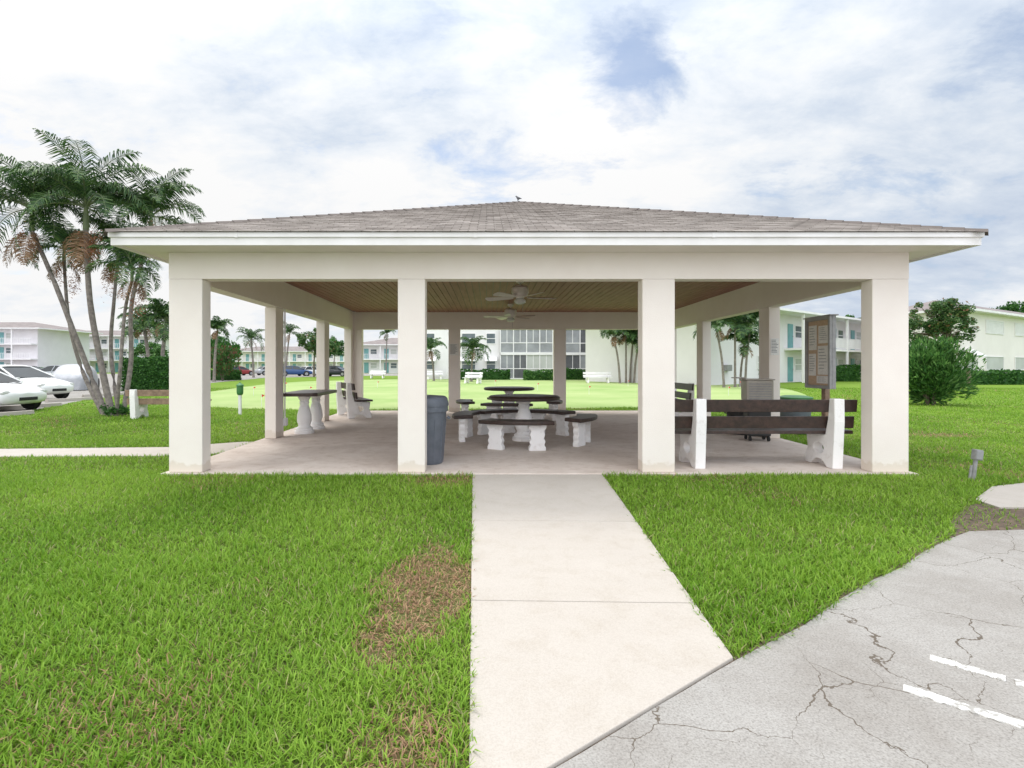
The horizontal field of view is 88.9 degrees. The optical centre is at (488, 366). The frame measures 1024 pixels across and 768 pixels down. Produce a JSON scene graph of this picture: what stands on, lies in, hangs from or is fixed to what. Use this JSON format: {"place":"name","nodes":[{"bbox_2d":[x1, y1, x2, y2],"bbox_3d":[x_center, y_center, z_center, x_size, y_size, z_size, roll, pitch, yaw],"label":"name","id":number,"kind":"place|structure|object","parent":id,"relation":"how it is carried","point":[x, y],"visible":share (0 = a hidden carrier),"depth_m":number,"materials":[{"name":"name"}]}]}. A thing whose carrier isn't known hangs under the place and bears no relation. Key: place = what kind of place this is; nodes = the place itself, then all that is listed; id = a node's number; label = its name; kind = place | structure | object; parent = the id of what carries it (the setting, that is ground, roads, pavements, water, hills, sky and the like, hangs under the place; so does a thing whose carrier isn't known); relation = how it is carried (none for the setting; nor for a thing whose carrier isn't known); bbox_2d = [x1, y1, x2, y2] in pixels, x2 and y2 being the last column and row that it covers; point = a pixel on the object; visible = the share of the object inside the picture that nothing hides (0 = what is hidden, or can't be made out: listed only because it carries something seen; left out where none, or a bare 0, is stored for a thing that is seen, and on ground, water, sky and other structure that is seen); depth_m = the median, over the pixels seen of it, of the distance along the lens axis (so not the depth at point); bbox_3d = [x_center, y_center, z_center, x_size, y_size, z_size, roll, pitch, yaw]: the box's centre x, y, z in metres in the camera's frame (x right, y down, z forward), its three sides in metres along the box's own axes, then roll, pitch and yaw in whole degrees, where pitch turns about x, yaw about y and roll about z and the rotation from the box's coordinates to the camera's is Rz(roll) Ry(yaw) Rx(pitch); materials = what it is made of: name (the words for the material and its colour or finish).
{"place":"outdoors","nodes":[
{"label":"outdoors","id":0,"kind":"place"},
{"bbox_2d":[0,442,249,457],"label":"side path","id":1,"kind":"structure","parent":0,"point":[155,451],"depth_m":8.05,"materials":[{"name":"concrete"}]},
{"bbox_2d":[89,331,168,372],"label":"apartment building","id":2,"kind":"structure","parent":0,"point":[104,339],"depth_m":116.00,"materials":[{"name":"white paint"}]},
{"bbox_2d":[0,373,397,411],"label":"parking lot","id":3,"kind":"structure","parent":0,"point":[75,393],"depth_m":34.37,"materials":[{"name":"grey asphalt"}]},
{"bbox_2d":[0,410,34,416],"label":"wheel stop","id":4,"kind":"object","parent":3,"relation":"on","point":[16,413],"visible":0.94,"depth_m":14.04,"materials":[{"name":"concrete"}]},
{"bbox_2d":[0,372,46,408],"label":"parked car","id":5,"kind":"object","parent":3,"relation":"on","point":[27,396],"visible":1,"depth_m":15.27,"materials":[{"name":"white paint"}]},
{"bbox_2d":[0,403,61,409],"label":"wheel stop","id":6,"kind":"object","parent":3,"relation":"on","point":[21,407],"visible":0.77,"depth_m":16.28,"materials":[{"name":"concrete"}]},
{"bbox_2d":[0,365,73,398],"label":"parked car","id":7,"kind":"object","parent":3,"relation":"on","point":[38,378],"visible":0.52,"depth_m":20.43,"materials":[{"name":"white paint"}]},
{"bbox_2d":[39,365,61,377],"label":"parked car","id":8,"kind":"object","parent":3,"relation":"on","point":[50,369],"visible":0.06,"depth_m":44.32,"materials":[{"name":"silver metal"}]},
{"bbox_2d":[45,397,92,401],"bbox_3d":[-16.000,1.263,20.000,0.156,0.110,1.800,0,0,16],"label":"wheel stop","id":9,"kind":"object","parent":3,"relation":"on","point":[67,399],"visible":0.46,"depth_m":19.81,"materials":[{"name":"concrete"}]},
{"bbox_2d":[51,364,99,389],"bbox_3d":[-23.799,0.594,30.001,1.910,1.462,4.388,0,0,-30],"label":"covered car","id":10,"kind":"object","parent":3,"relation":"on","point":[70,373],"visible":0.54,"depth_m":28.54,"materials":[{"name":"white fabric"}]},
{"bbox_2d":[116,307,168,356],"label":"palm tree","id":11,"kind":"object","parent":3,"relation":"on","point":[138,331],"visible":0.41,"depth_m":33.79,"materials":[{"name":"green plant"}]},
{"bbox_2d":[211,316,232,381],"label":"palm tree","id":12,"kind":"object","parent":3,"relation":"on","point":[217,324],"visible":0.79,"depth_m":44.90,"materials":[{"name":"green plant"}]},
{"bbox_2d":[211,343,242,380],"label":"round shrub","id":13,"kind":"object","parent":3,"relation":"on","point":[225,356],"visible":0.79,"depth_m":47.60,"materials":[{"name":"green plant"}]},
{"bbox_2d":[211,331,242,367],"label":"bushy tree","id":14,"kind":"object","parent":3,"relation":"on","point":[226,343],"visible":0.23,"depth_m":51.54,"materials":[{"name":"green plant"}]},
{"bbox_2d":[236,327,264,377],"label":"palm tree","id":15,"kind":"object","parent":3,"relation":"on","point":[250,333],"visible":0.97,"depth_m":61.83,"materials":[{"name":"green plant"}]},
{"bbox_2d":[286,322,302,365],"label":"palm tree","id":16,"kind":"object","parent":3,"relation":"on","point":[289,329],"visible":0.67,"depth_m":74.90,"materials":[{"name":"green plant"}]},
{"bbox_2d":[286,366,312,375],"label":"parked car","id":17,"kind":"object","parent":3,"relation":"on","point":[293,370],"visible":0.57,"depth_m":71.37,"materials":[{"name":"blue paint"}]},
{"bbox_2d":[329,366,343,376],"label":"parked car","id":18,"kind":"object","parent":3,"relation":"on","point":[336,370],"visible":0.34,"depth_m":69.16,"materials":[{"name":"paint"}]},
{"bbox_2d":[379,330,395,373],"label":"palm tree","id":19,"kind":"object","parent":3,"relation":"on","point":[386,338],"visible":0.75,"depth_m":94.92,"materials":[{"name":"green plant"}]},
{"bbox_2d":[232,347,343,369],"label":"apartment building","id":20,"kind":"structure","parent":0,"point":[299,356],"depth_m":150.00,"materials":[{"name":"white paint"}]},
{"bbox_2d":[363,338,397,372],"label":"apartment building","id":21,"kind":"structure","parent":0,"point":[374,355],"depth_m":104.00,"materials":[{"name":"white paint"}]},
{"bbox_2d":[0,369,1023,767],"bbox_3d":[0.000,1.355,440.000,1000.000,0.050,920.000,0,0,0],"label":"lawn","id":22,"kind":"structure","parent":0,"point":[452,579],"depth_m":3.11,"materials":[{"name":"green plant"}]},
{"bbox_2d":[0,322,102,367],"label":"apartment building","id":23,"kind":"structure","parent":22,"relation":"on","point":[33,344],"depth_m":93.60,"materials":[{"name":"white paint"}]},
{"bbox_2d":[0,153,105,414],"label":"palm tree","id":24,"kind":"object","parent":22,"relation":"on","point":[22,186],"visible":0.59,"depth_m":14.24,"materials":[{"name":"green plant"}]},
{"bbox_2d":[22,219,101,413],"bbox_3d":[-11.923,-1.389,15.050,3.085,5.634,1.775,0,0,25],"label":"palm tree","id":25,"kind":"object","parent":22,"relation":"on","point":[48,245],"visible":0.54,"depth_m":14.94,"materials":[{"name":"green plant"}]},
{"bbox_2d":[6,128,160,414],"bbox_3d":[-10.804,-2.205,13.985,3.169,7.222,4.014,0,0,-40],"label":"palm tree","id":26,"kind":"object","parent":22,"relation":"on","point":[78,182],"visible":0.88,"depth_m":13.73,"materials":[{"name":"green plant"}]},
{"bbox_2d":[99,403,129,415],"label":"undergrowth","id":27,"kind":"object","parent":22,"relation":"on","point":[123,409],"visible":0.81,"depth_m":13.88,"materials":[{"name":"green plant"}]},
{"bbox_2d":[76,218,158,413],"bbox_3d":[-10.998,-1.464,15.396,2.454,5.751,2.095,0,0,0],"label":"palm tree","id":28,"kind":"object","parent":22,"relation":"on","point":[106,224],"visible":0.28,"depth_m":14.99,"materials":[{"name":"green plant"}]},
{"bbox_2d":[84,239,161,416],"bbox_3d":[-9.297,-0.904,13.515,1.971,4.603,1.563,0,0,0],"label":"palm tree","id":29,"kind":"object","parent":22,"relation":"on","point":[131,258],"visible":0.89,"depth_m":13.45,"materials":[{"name":"green plant"}]},
{"bbox_2d":[120,355,168,390],"bbox_3d":[-18.286,0.380,29.015,3.233,1.999,2.405,0,0,0],"label":"clipped hedge","id":30,"kind":"object","parent":22,"relation":"on","point":[150,373],"visible":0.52,"depth_m":28.02,"materials":[{"name":"green plant"}]},
{"bbox_2d":[90,165,205,415],"bbox_3d":[-9.358,-2.054,14.646,2.625,6.900,2.751,0,0,0],"label":"palm tree","id":31,"kind":"object","parent":22,"relation":"on","point":[158,195],"visible":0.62,"depth_m":14.39,"materials":[{"name":"green plant"}]},
{"bbox_2d":[127,341,168,356],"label":"leafy tree","id":32,"kind":"object","parent":22,"relation":"on","point":[155,349],"visible":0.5,"depth_m":89.19,"materials":[{"name":"green plant"}]},
{"bbox_2d":[134,297,168,356],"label":"palm tree","id":33,"kind":"object","parent":22,"relation":"on","point":[159,310],"visible":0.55,"depth_m":29.52,"materials":[{"name":"green plant"}]},
{"bbox_2d":[125,389,211,418],"bbox_3d":[-8.267,0.955,13.449,1.900,0.750,0.619,0,0,-4],"label":"park bench","id":34,"kind":"object","parent":22,"relation":"on","point":[138,407],"visible":0.54,"depth_m":13.24,"materials":[{"name":"white concrete"}]},
{"bbox_2d":[211,369,241,379],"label":"clipped hedge","id":35,"kind":"object","parent":22,"relation":"on","point":[237,375],"visible":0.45,"depth_m":50.08,"materials":[{"name":"green plant"}]},
{"bbox_2d":[236,382,243,414],"bbox_3d":[-6.815,0.875,14.274,0.200,0.910,0.200,0,0,0],"label":"ball washer","id":36,"kind":"object","parent":22,"relation":"on","point":[239,385],"visible":0.91,"depth_m":14.24,"materials":[{"name":"green paint"}]},
{"bbox_2d":[296,328,338,376],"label":"leafy tree","id":37,"kind":"object","parent":22,"relation":"on","point":[310,346],"visible":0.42,"depth_m":65.41,"materials":[{"name":"green plant"}]},
{"bbox_2d":[329,336,343,365],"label":"leafy tree","id":38,"kind":"object","parent":22,"relation":"on","point":[339,345],"visible":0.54,"depth_m":84.97,"materials":[{"name":"green plant"}]},
{"bbox_2d":[460,368,509,379],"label":"clipped hedge","id":39,"kind":"object","parent":22,"relation":"on","point":[494,374],"visible":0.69,"depth_m":52.08,"materials":[{"name":"green plant"}]},
{"bbox_2d":[427,330,585,378],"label":"apartment building","id":40,"kind":"structure","parent":22,"relation":"on","point":[516,352],"depth_m":54.94,"materials":[{"name":"white paint"}]},
{"bbox_2d":[486,333,495,343],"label":"window","id":41,"kind":"structure","parent":40,"relation":"in","point":[491,337],"depth_m":54.98,"materials":[{"name":"grey glass"}]},
{"bbox_2d":[211,379,805,409],"bbox_3d":[1.107,1.339,35.964,35.812,0.030,40.016,0,0,0],"label":"putting green","id":42,"kind":"object","parent":22,"relation":"in","point":[579,394],"visible":0.3,"depth_m":26.56,"materials":[{"name":"green plant"}]},
{"bbox_2d":[427,337,446,380],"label":"palm tree","id":43,"kind":"object","parent":42,"relation":"on","point":[431,343],"visible":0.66,"depth_m":47.82,"materials":[{"name":"green plant"}]},
{"bbox_2d":[462,372,482,383],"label":"garden bench","id":44,"kind":"object","parent":42,"relation":"on","point":[468,376],"visible":0.98,"depth_m":40.87,"materials":[{"name":"white concrete"}]},
{"bbox_2d":[460,335,490,381],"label":"palm tree","id":45,"kind":"object","parent":42,"relation":"on","point":[472,344],"visible":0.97,"depth_m":45.68,"materials":[{"name":"green plant"}]},
{"bbox_2d":[583,372,612,382],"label":"garden bench","id":46,"kind":"object","parent":42,"relation":"on","point":[606,376],"visible":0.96,"depth_m":42.22,"materials":[{"name":"white concrete"}]},
{"bbox_2d":[600,330,629,382],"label":"palm tree","id":47,"kind":"object","parent":42,"relation":"on","point":[611,333],"visible":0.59,"depth_m":40.83,"materials":[{"name":"green plant"}]},
{"bbox_2d":[611,330,637,382],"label":"palm tree","id":48,"kind":"object","parent":42,"relation":"on","point":[625,338],"visible":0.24,"depth_m":41.42,"materials":[{"name":"green plant"}]},
{"bbox_2d":[617,332,637,382],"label":"palm tree","id":49,"kind":"object","parent":42,"relation":"on","point":[635,341],"visible":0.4,"depth_m":42.42,"materials":[{"name":"green plant"}]},
{"bbox_2d":[626,330,637,382],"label":"palm tree","id":50,"kind":"object","parent":42,"relation":"on","point":[634,374],"visible":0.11,"depth_m":41.93,"materials":[{"name":"green plant"}]},
{"bbox_2d":[691,317,738,386],"bbox_3d":[14.203,-1.183,32.958,2.679,5.041,2.739,0,0,40],"label":"palm tree","id":51,"kind":"object","parent":42,"relation":"on","point":[715,324],"visible":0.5,"depth_m":32.93,"materials":[{"name":"green plant"}]},
{"bbox_2d":[719,313,758,386],"bbox_3d":[15.741,-1.317,33.528,2.605,5.294,2.588,0,0,-32],"label":"palm tree","id":52,"kind":"object","parent":42,"relation":"on","point":[741,331],"visible":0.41,"depth_m":33.18,"materials":[{"name":"green plant"}]},
{"bbox_2d":[721,330,758,386],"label":"palm tree","id":53,"kind":"object","parent":42,"relation":"on","point":[745,342],"visible":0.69,"depth_m":34.17,"materials":[{"name":"green plant"}]},
{"bbox_2d":[729,311,758,376],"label":"palm tree","id":54,"kind":"object","parent":42,"relation":"on","point":[754,315],"visible":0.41,"depth_m":33.63,"materials":[{"name":"green plant"}]},
{"bbox_2d":[523,369,552,379],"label":"clipped hedge","id":55,"kind":"object","parent":22,"relation":"on","point":[537,375],"visible":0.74,"depth_m":50.08,"materials":[{"name":"green plant"}]},
{"bbox_2d":[566,367,585,379],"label":"clipped hedge","id":56,"kind":"object","parent":22,"relation":"on","point":[573,374],"visible":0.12,"depth_m":52.08,"materials":[{"name":"green plant"}]},
{"bbox_2d":[586,308,860,384],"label":"apartment building","id":57,"kind":"structure","parent":22,"relation":"on","point":[601,356],"depth_m":43.41,"materials":[{"name":"white paint"}]},
{"bbox_2d":[788,357,792,380],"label":"door","id":58,"kind":"structure","parent":57,"relation":"in","point":[790,359],"depth_m":44.00,"materials":[{"name":"teal paint"}]},
{"bbox_2d":[788,324,792,347],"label":"door","id":59,"kind":"structure","parent":57,"relation":"in","point":[790,326],"depth_m":44.00,"materials":[{"name":"teal paint"}]},
{"bbox_2d":[794,358,801,370],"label":"window","id":60,"kind":"structure","parent":57,"relation":"in","point":[797,361],"depth_m":44.85,"materials":[{"name":"white glass"}]},
{"bbox_2d":[794,325,801,338],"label":"window","id":61,"kind":"structure","parent":57,"relation":"in","point":[797,329],"depth_m":44.84,"materials":[{"name":"white glass"}]},
{"bbox_2d":[555,503,1023,767],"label":"dirt edge","id":62,"kind":"object","parent":22,"relation":"on","point":[1001,524],"visible":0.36,"depth_m":4.37,"materials":[{"name":"brown soil"}]},
{"bbox_2d":[780,395,812,415],"bbox_3d":[6.220,0.958,10.600,0.640,0.745,0.640,0,0,0],"label":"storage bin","id":63,"kind":"object","parent":22,"relation":"on","point":[792,397],"visible":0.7,"depth_m":10.38,"materials":[{"name":"green plastic"}]},
{"bbox_2d":[803,314,838,448],"bbox_3d":[5.375,0.260,8.419,0.190,2.140,0.740,0,0,2],"label":"notice board","id":64,"kind":"object","parent":22,"relation":"on","point":[820,352],"visible":0.93,"depth_m":8.36,"materials":[{"name":"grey wood"}]},
{"bbox_2d":[836,364,860,381],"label":"clipped hedge","id":65,"kind":"object","parent":22,"relation":"on","point":[848,373],"visible":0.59,"depth_m":46.07,"materials":[{"name":"green plant"}]},
{"bbox_2d":[909,298,979,385],"bbox_3d":[29.319,-1.572,33.946,5.035,5.930,2.921,0,0,0],"label":"leafy tree","id":66,"kind":"object","parent":22,"relation":"on","point":[950,312],"visible":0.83,"depth_m":33.74,"materials":[{"name":"green plant"}]},
{"bbox_2d":[909,335,986,404],"bbox_3d":[15.221,0.138,18.093,2.741,2.474,2.465,0,0,0],"label":"oleander shrub","id":67,"kind":"object","parent":22,"relation":"on","point":[936,370],"visible":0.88,"depth_m":17.47,"materials":[{"name":"green plant"}]},
{"bbox_2d":[968,449,983,480],"bbox_3d":[5.635,1.171,6.043,0.099,0.420,0.073,7,0,0],"label":"outlet post","id":68,"kind":"object","parent":22,"relation":"on","point":[976,455],"visible":0.94,"depth_m":6.03,"materials":[{"name":"grey metal"}]},
{"bbox_2d":[961,368,1023,384],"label":"clipped hedge","id":69,"kind":"object","parent":22,"relation":"on","point":[1002,377],"visible":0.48,"depth_m":38.05,"materials":[{"name":"green plant"}]},
{"bbox_2d":[993,300,1023,312],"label":"leafy tree","id":70,"kind":"object","parent":22,"relation":"on","point":[1014,306],"visible":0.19,"depth_m":69.33,"materials":[{"name":"green plant"}]},
{"bbox_2d":[0,0,1023,348],"label":"sky","id":71,"kind":"structure","parent":0,"point":[911,112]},
{"bbox_2d":[161,411,918,475],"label":"pavilion floor","id":72,"kind":"structure","parent":0,"point":[344,444],"depth_m":7.79,"materials":[{"name":"concrete"}]},
{"bbox_2d":[283,390,336,433],"bbox_3d":[-3.620,0.900,10.550,0.720,0.800,1.560,0,0,-2],"label":"long table","id":73,"kind":"object","parent":72,"relation":"on","point":[309,419],"visible":0.98,"depth_m":10.13,"materials":[{"name":"white concrete"}]},
{"bbox_2d":[336,382,372,418],"bbox_3d":[-3.560,0.855,13.667,0.619,0.890,1.700,0,0,-28],"label":"park bench","id":74,"kind":"object","parent":72,"relation":"on","point":[353,401],"visible":0.99,"depth_m":13.13,"materials":[{"name":"white concrete"}]},
{"bbox_2d":[427,395,449,464],"bbox_3d":[-0.835,0.842,7.060,0.578,0.917,0.578,0,0,41],"label":"trash can","id":75,"kind":"object","parent":72,"relation":"on","point":[437,407],"visible":0.56,"depth_m":6.86,"materials":[{"name":"grey plastic"}]},
{"bbox_2d":[456,399,474,410],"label":"curved bench","id":76,"kind":"object","parent":72,"relation":"on","point":[464,403],"visible":0.66,"depth_m":12.44,"materials":[{"name":"brown paint"}]},
{"bbox_2d":[452,411,479,441],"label":"curved bench","id":77,"kind":"object","parent":72,"relation":"on","point":[465,418],"visible":1,"depth_m":9.07,"materials":[{"name":"brown paint"}]},
{"bbox_2d":[471,408,517,434],"bbox_3d":[0.145,1.067,10.113,1.022,0.465,0.418,0,0,-28],"label":"curved bench","id":78,"kind":"object","parent":72,"relation":"on","point":[506,413],"visible":0.72,"depth_m":10.03,"materials":[{"name":"brown paint"}]},
{"bbox_2d":[480,402,532,418],"bbox_3d":[0.404,1.067,11.855,1.189,0.465,0.442,0,0,5],"label":"curved bench","id":79,"kind":"object","parent":72,"relation":"on","point":[488,405],"visible":0.35,"depth_m":11.77,"materials":[{"name":"brown paint"}]},
{"bbox_2d":[484,386,534,418],"bbox_3d":[0.500,0.906,12.950,1.260,0.787,1.260,0,0,0],"label":"picnic table","id":80,"kind":"object","parent":72,"relation":"on","point":[508,389],"visible":0.52,"depth_m":12.72,"materials":[{"name":"brown concrete"}]},
{"bbox_2d":[478,418,554,450],"bbox_3d":[0.429,1.067,8.138,1.189,0.465,0.442,0,0,10],"label":"curved bench","id":81,"kind":"object","parent":72,"relation":"on","point":[536,427],"visible":1,"depth_m":8.04,"materials":[{"name":"brown paint"}]},
{"bbox_2d":[488,394,559,441],"bbox_3d":[0.620,0.906,9.220,1.260,0.787,1.260,0,0,0],"label":"picnic table","id":82,"kind":"object","parent":72,"relation":"on","point":[524,401],"visible":0.85,"depth_m":9.07,"materials":[{"name":"white concrete"}]},
{"bbox_2d":[103,201,988,471],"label":"picnic pavilion","id":83,"kind":"structure","parent":72,"relation":"on","point":[656,278],"depth_m":6.40,"materials":[{"name":"stucco"},{"name":"white paint"},{"name":"shingle"}]},
{"bbox_2d":[449,344,458,354],"bbox_3d":[-1.011,-0.490,15.064,0.270,0.340,0.006,0,0,0],"label":"paper notice","id":84,"kind":"object","parent":83,"relation":"attached to","point":[453,349],"visible":1,"depth_m":15.06,"materials":[{"name":"grey paper"}]},
{"bbox_2d":[484,304,535,327],"bbox_3d":[0.508,-1.270,13.080,1.285,0.600,1.296,0,0,0],"label":"ceiling fan","id":85,"kind":"object","parent":83,"relation":"hanging from","point":[510,313],"visible":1,"depth_m":13.02,"materials":[{"name":"white metal"}]},
{"bbox_2d":[485,282,555,304],"bbox_3d":[0.577,-1.270,9.434,1.296,0.600,1.284,0,0,0],"label":"ceiling fan","id":86,"kind":"object","parent":83,"relation":"hanging from","point":[519,292],"visible":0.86,"depth_m":9.31,"materials":[{"name":"white metal"}]},
{"bbox_2d":[771,338,778,354],"bbox_3d":[5.160,-0.357,9.414,0.150,0.300,0.006,0,0,0],"label":"paper notice","id":87,"kind":"object","parent":83,"relation":"attached to","point":[774,346],"visible":1,"depth_m":9.41,"materials":[{"name":"white paper"}]},
{"bbox_2d":[530,409,575,435],"bbox_3d":[1.173,1.067,10.009,0.980,0.465,0.413,0,0,35],"label":"curved bench","id":88,"kind":"object","parent":72,"relation":"on","point":[562,427],"visible":0.73,"depth_m":9.85,"materials":[{"name":"brown paint"}]},
{"bbox_2d":[545,399,562,420],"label":"curved bench","id":89,"kind":"object","parent":72,"relation":"on","point":[553,404],"visible":0.66,"depth_m":12.51,"materials":[{"name":"brown paint"}]},
{"bbox_2d":[565,414,596,446],"bbox_3d":[1.587,1.067,8.789,0.422,0.465,1.064,0,0,24],"label":"curved bench","id":90,"kind":"object","parent":72,"relation":"on","point":[581,423],"visible":1,"depth_m":8.49,"materials":[{"name":"brown paint"}]},
{"bbox_2d":[675,382,693,415],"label":"park bench","id":91,"kind":"object","parent":72,"relation":"on","point":[689,394],"visible":0.19,"depth_m":12.90,"materials":[{"name":"brown wood"}]},
{"bbox_2d":[731,377,774,440],"bbox_3d":[4.649,0.745,9.211,0.640,1.110,0.365,0,0,10],"label":"portable cooler","id":92,"kind":"object","parent":72,"relation":"on","point":[757,389],"visible":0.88,"depth_m":9.05,"materials":[{"name":"grey"}]},
{"bbox_2d":[675,399,857,468],"bbox_3d":[3.540,0.855,6.880,2.360,0.890,0.619,0,0,0],"label":"park bench","id":93,"kind":"object","parent":72,"relation":"on","point":[829,431],"visible":0.88,"depth_m":6.69,"materials":[{"name":"brown wood"}]},
{"bbox_2d":[469,474,732,767],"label":"walkway","id":94,"kind":"structure","parent":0,"point":[589,626],"depth_m":2.64,"materials":[{"name":"concrete"}]},
{"bbox_2d":[556,530,1023,767],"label":"parking pavement","id":95,"kind":"structure","parent":0,"point":[826,690],"depth_m":2.13,"materials":[{"name":"grey asphalt"}]},
{"bbox_2d":[903,685,1023,728],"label":"painted stripe","id":96,"kind":"object","parent":95,"relation":"on","point":[987,714],"visible":1,"depth_m":2.01,"materials":[{"name":"paint"}]},
{"bbox_2d":[930,655,1005,681],"bbox_3d":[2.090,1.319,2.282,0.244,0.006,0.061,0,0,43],"label":"painted stripe","id":97,"kind":"object","parent":95,"relation":"on","point":[989,674],"visible":1,"depth_m":2.27,"materials":[{"name":"paint"}]},
{"bbox_2d":[909,300,1023,370],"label":"apartment building","id":98,"kind":"structure","parent":0,"point":[998,341],"depth_m":44.70,"materials":[{"name":"white paint"}]},
{"bbox_2d":[986,320,1003,334],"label":"window","id":99,"kind":"structure","parent":98,"relation":"in","point":[987,332],"depth_m":44.59,"materials":[{"name":"white glass"}]},
{"bbox_2d":[986,356,1003,369],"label":"window","id":100,"kind":"structure","parent":98,"relation":"in","point":[993,362],"depth_m":44.70,"materials":[{"name":"white glass"}]},
{"bbox_2d":[1014,357,1023,369],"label":"window","id":101,"kind":"structure","parent":98,"relation":"in","point":[1018,361],"depth_m":47.46,"materials":[{"name":"white glass"}]},
{"bbox_2d":[976,483,1023,508],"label":"path","id":102,"kind":"structure","parent":0,"point":[1010,496],"depth_m":5.25,"materials":[{"name":"concrete"}]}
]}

